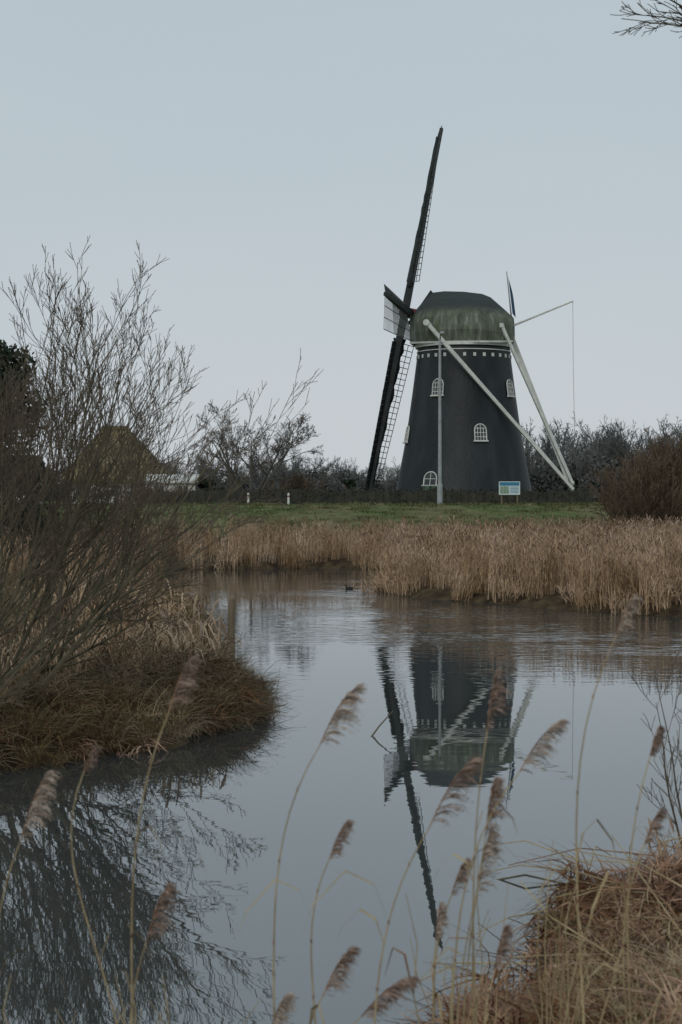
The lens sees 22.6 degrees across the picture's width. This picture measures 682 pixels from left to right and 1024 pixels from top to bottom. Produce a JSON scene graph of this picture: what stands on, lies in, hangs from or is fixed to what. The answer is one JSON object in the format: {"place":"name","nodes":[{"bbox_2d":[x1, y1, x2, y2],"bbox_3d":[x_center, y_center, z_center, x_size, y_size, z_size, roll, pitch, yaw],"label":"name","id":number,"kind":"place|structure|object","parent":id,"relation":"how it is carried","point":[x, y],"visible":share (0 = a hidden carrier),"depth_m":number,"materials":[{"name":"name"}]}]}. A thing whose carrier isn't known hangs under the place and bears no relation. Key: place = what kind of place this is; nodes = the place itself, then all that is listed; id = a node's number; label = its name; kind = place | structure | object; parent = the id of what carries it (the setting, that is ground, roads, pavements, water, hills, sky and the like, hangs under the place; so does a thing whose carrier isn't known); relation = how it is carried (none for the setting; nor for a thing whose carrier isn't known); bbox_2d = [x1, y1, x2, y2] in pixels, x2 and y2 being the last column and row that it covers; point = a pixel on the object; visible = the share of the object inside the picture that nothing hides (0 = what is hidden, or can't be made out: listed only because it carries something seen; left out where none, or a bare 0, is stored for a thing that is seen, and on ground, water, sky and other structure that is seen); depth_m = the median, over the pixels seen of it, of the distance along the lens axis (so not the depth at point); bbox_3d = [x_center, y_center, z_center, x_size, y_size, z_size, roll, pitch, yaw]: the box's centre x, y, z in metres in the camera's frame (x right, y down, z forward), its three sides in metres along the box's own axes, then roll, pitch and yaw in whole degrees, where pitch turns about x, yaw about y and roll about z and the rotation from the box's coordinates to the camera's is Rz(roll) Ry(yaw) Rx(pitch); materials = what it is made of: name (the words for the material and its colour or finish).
{"place":"outdoors","nodes":[
{"label":"outdoors","id":0,"kind":"place"},
{"bbox_2d":[0,568,681,1023],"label":"water","id":1,"kind":"structure","parent":0,"point":[418,668],"depth_m":15.34,"materials":[{"name":"grey liquid"}]},
{"bbox_2d":[227,597,235,650],"bbox_3d":[-1.995,2.117,31.017,0.159,1.131,0.146,0,0,0],"label":"wooden post","id":2,"kind":"object","parent":1,"relation":"in","point":[231,609],"visible":0.72,"depth_m":30.96,"materials":[{"name":"brown wood"}]},
{"bbox_2d":[371,711,561,883],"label":"floating sticks","id":3,"kind":"object","parent":1,"relation":"on","point":[505,878],"visible":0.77,"depth_m":12.55,"materials":[{"name":"brown wood"}]},
{"bbox_2d":[0,501,681,1023],"bbox_3d":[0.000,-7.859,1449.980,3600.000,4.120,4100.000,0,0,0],"label":"ground","id":4,"kind":"structure","parent":0,"point":[556,599],"depth_m":69.93,"materials":[{"name":"green plant"}]},
{"bbox_2d":[0,770,64,987],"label":"common reed","id":5,"kind":"object","parent":4,"relation":"on","point":[43,791],"visible":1,"depth_m":5.29,"materials":[{"name":"plant"}]},
{"bbox_2d":[0,339,70,548],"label":"evergreen tree","id":6,"kind":"object","parent":4,"relation":"on","point":[9,352],"visible":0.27,"depth_m":61.30,"materials":[{"name":"green plant"}]},
{"bbox_2d":[0,527,97,710],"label":"bare willow shrub","id":7,"kind":"object","parent":4,"relation":"on","point":[7,674],"visible":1,"depth_m":18.56,"materials":[{"name":"brown plant"}]},
{"bbox_2d":[70,745,150,1023],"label":"common reed","id":8,"kind":"object","parent":4,"relation":"on","point":[93,755],"visible":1,"depth_m":5.41,"materials":[{"name":"plant"}]},
{"bbox_2d":[61,426,166,503],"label":"thatched farmhouse","id":9,"kind":"object","parent":4,"relation":"on","point":[116,432],"visible":0.13,"depth_m":128.28,"materials":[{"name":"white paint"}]},
{"bbox_2d":[76,482,142,497],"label":"windows","id":10,"kind":"structure","parent":9,"relation":"in","point":[86,482],"depth_m":127.34,"materials":[{"name":"white paint"}]},
{"bbox_2d":[0,236,267,659],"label":"bare willow shrub","id":11,"kind":"object","parent":4,"relation":"on","point":[80,391],"visible":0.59,"depth_m":24.11,"materials":[{"name":"brown plant"}]},
{"bbox_2d":[0,556,302,775],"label":"dead sedge bank","id":12,"kind":"structure","parent":4,"relation":"on","point":[241,694],"depth_m":21.25,"materials":[{"name":"plant"}]},
{"bbox_2d":[130,881,182,1023],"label":"common reed","id":13,"kind":"object","parent":4,"relation":"on","point":[168,891],"visible":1,"depth_m":5.30,"materials":[{"name":"plant"}]},
{"bbox_2d":[0,300,323,700],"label":"bare willow shrub","id":14,"kind":"object","parent":4,"relation":"on","point":[123,562],"visible":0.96,"depth_m":20.42,"materials":[{"name":"brown plant"}]},
{"bbox_2d":[130,654,207,1023],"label":"common reed","id":15,"kind":"object","parent":4,"relation":"on","point":[187,671],"visible":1,"depth_m":5.24,"materials":[{"name":"plant"}]},
{"bbox_2d":[146,474,198,492],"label":"white outbuilding","id":16,"kind":"structure","parent":4,"relation":"on","point":[192,478],"depth_m":114.49,"materials":[{"name":"paint"}]},
{"bbox_2d":[157,486,187,492],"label":"windows","id":17,"kind":"structure","parent":16,"relation":"in","point":[161,487],"depth_m":114.46,"materials":[{"name":"white paint"}]},
{"bbox_2d":[166,440,224,488],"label":"bare shrub","id":18,"kind":"object","parent":4,"relation":"on","point":[217,476],"visible":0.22,"depth_m":118.13,"materials":[{"name":"brown plant"}]},
{"bbox_2d":[198,477,215,490],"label":"evergreen shrub","id":19,"kind":"object","parent":4,"relation":"on","point":[205,484],"visible":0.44,"depth_m":115.93,"materials":[{"name":"green plant"}]},
{"bbox_2d":[0,513,429,588],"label":"reed bed","id":20,"kind":"object","parent":4,"relation":"on","point":[264,539],"visible":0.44,"depth_m":70.59,"materials":[{"name":"plant"}]},
{"bbox_2d":[182,403,333,491],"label":"bare tree","id":21,"kind":"object","parent":4,"relation":"on","point":[280,449],"visible":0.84,"depth_m":113.57,"materials":[{"name":"brown plant"}]},
{"bbox_2d":[272,991,296,1023],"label":"common reed","id":22,"kind":"object","parent":4,"relation":"on","point":[287,999],"visible":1,"depth_m":5.28,"materials":[{"name":"plant"}]},
{"bbox_2d":[260,470,330,490],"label":"bare shrub","id":23,"kind":"object","parent":4,"relation":"on","point":[300,483],"visible":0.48,"depth_m":114.72,"materials":[{"name":"brown plant"}]},
{"bbox_2d":[238,819,355,1023],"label":"common reed","id":24,"kind":"object","parent":4,"relation":"on","point":[343,832],"visible":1,"depth_m":5.31,"materials":[{"name":"plant"}]},
{"bbox_2d":[273,683,366,1018],"bbox_3d":[-0.064,1.295,5.400,0.306,1.511,0.123,0,0,0],"label":"common reed","id":25,"kind":"object","parent":4,"relation":"on","point":[350,698],"visible":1,"depth_m":5.40,"materials":[{"name":"plant"}]},
{"bbox_2d":[309,945,360,1023],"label":"common reed","id":26,"kind":"object","parent":4,"relation":"on","point":[349,953],"visible":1,"depth_m":5.41,"materials":[{"name":"plant"}]},
{"bbox_2d":[38,501,643,543],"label":"meadow grass","id":27,"kind":"structure","parent":4,"relation":"on","point":[544,505],"depth_m":90.92,"materials":[{"name":"green plant"}]},
{"bbox_2d":[0,835,681,1023],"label":"dead stalks","id":28,"kind":"object","parent":4,"relation":"on","point":[577,1007],"visible":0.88,"depth_m":6.85,"materials":[{"name":"plant"}]},
{"bbox_2d":[341,479,355,488],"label":"evergreen shrub","id":29,"kind":"object","parent":4,"relation":"on","point":[349,483],"visible":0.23,"depth_m":112.82,"materials":[{"name":"green plant"}]},
{"bbox_2d":[45,412,681,501],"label":"distant trees","id":30,"kind":"object","parent":4,"relation":"on","point":[543,476],"visible":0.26,"depth_m":270.40,"materials":[{"name":"brown plant"}]},
{"bbox_2d":[135,486,592,504],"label":"clipped hedge","id":31,"kind":"object","parent":4,"relation":"on","point":[381,495],"visible":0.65,"depth_m":111.15,"materials":[{"name":"green plant"}]},
{"bbox_2d":[353,974,422,1023],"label":"common reed","id":32,"kind":"object","parent":4,"relation":"on","point":[393,990],"visible":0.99,"depth_m":5.41,"materials":[{"name":"plant"}]},
{"bbox_2d":[302,754,484,1023],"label":"common reed","id":33,"kind":"object","parent":4,"relation":"on","point":[465,771],"visible":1,"depth_m":5.34,"materials":[{"name":"plant"}]},
{"bbox_2d":[437,331,443,504],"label":"flagpole","id":34,"kind":"object","parent":4,"relation":"on","point":[439,492],"visible":0.94,"depth_m":99.88,"materials":[{"name":"metal"}]},
{"bbox_2d":[432,902,450,1023],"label":"common reed","id":35,"kind":"object","parent":4,"relation":"on","point":[443,908],"visible":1,"depth_m":5.31,"materials":[{"name":"plant"}]},
{"bbox_2d":[432,857,472,1023],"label":"common reed","id":36,"kind":"object","parent":4,"relation":"on","point":[463,870],"visible":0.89,"depth_m":5.44,"materials":[{"name":"plant"}]},
{"bbox_2d":[421,825,512,1023],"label":"common reed","id":37,"kind":"object","parent":4,"relation":"on","point":[489,851],"visible":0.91,"depth_m":5.44,"materials":[{"name":"plant"}]},
{"bbox_2d":[429,776,510,1023],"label":"common reed","id":38,"kind":"object","parent":4,"relation":"on","point":[496,787],"visible":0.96,"depth_m":5.32,"materials":[{"name":"plant"}]},
{"bbox_2d":[364,126,578,492],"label":"windmill","id":39,"kind":"object","parent":4,"relation":"on","point":[483,431],"visible":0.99,"depth_m":118.96,"materials":[{"name":"wood"}]},
{"bbox_2d":[421,471,436,489],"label":"window","id":40,"kind":"structure","parent":39,"relation":"in","point":[430,478],"depth_m":117.97,"materials":[{"name":"white paint"}]},
{"bbox_2d":[403,378,524,443],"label":"windows","id":41,"kind":"structure","parent":39,"relation":"in","point":[480,430],"depth_m":118.81,"materials":[{"name":"white paint"}]},
{"bbox_2d":[435,669,516,1023],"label":"common reed","id":42,"kind":"object","parent":4,"relation":"on","point":[496,692],"visible":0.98,"depth_m":5.37,"materials":[{"name":"plant"}]},
{"bbox_2d":[483,925,517,1023],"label":"common reed","id":43,"kind":"object","parent":4,"relation":"on","point":[503,946],"visible":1,"depth_m":5.33,"materials":[{"name":"plant"}]},
{"bbox_2d":[499,481,519,503],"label":"information sign","id":44,"kind":"object","parent":4,"relation":"on","point":[509,488],"visible":0.92,"depth_m":107.96,"materials":[{"name":"white wood"}]},
{"bbox_2d":[451,718,570,1023],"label":"common reed","id":45,"kind":"object","parent":4,"relation":"on","point":[558,725],"visible":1,"depth_m":5.22,"materials":[{"name":"plant"}]},
{"bbox_2d":[350,513,681,614],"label":"reed bed","id":46,"kind":"object","parent":4,"relation":"on","point":[600,560],"visible":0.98,"depth_m":47.56,"materials":[{"name":"plant"}]},
{"bbox_2d":[366,817,681,1023],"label":"foreground bank grass","id":47,"kind":"structure","parent":4,"relation":"on","point":[666,972],"depth_m":8.89,"materials":[{"name":"beige plant"}]},
{"bbox_2d":[575,594,644,1023],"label":"common reed","id":48,"kind":"object","parent":4,"relation":"on","point":[631,607],"visible":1,"depth_m":5.23,"materials":[{"name":"plant"}]},
{"bbox_2d":[584,807,667,1023],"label":"common reed","id":49,"kind":"object","parent":4,"relation":"on","point":[660,815],"visible":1,"depth_m":5.24,"materials":[{"name":"plant"}]},
{"bbox_2d":[587,725,666,1023],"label":"common reed","id":50,"kind":"object","parent":4,"relation":"on","point":[658,737],"visible":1,"depth_m":5.19,"materials":[{"name":"plant"}]},
{"bbox_2d":[583,418,681,536],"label":"round shrub","id":51,"kind":"object","parent":4,"relation":"on","point":[657,492],"visible":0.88,"depth_m":74.50,"materials":[{"name":"brown plant"}]},
{"bbox_2d":[610,0,681,37],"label":"overhanging tree","id":52,"kind":"object","parent":4,"relation":"on","point":[664,23],"visible":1,"depth_m":14.33,"materials":[{"name":"brown plant"}]},
{"bbox_2d":[627,644,681,845],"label":"bare brush","id":53,"kind":"object","parent":4,"relation":"on","point":[668,784],"visible":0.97,"depth_m":12.51,"materials":[{"name":"brown plant"}]},
{"bbox_2d":[0,0,681,483],"label":"sky","id":54,"kind":"structure","parent":0,"point":[278,153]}
]}

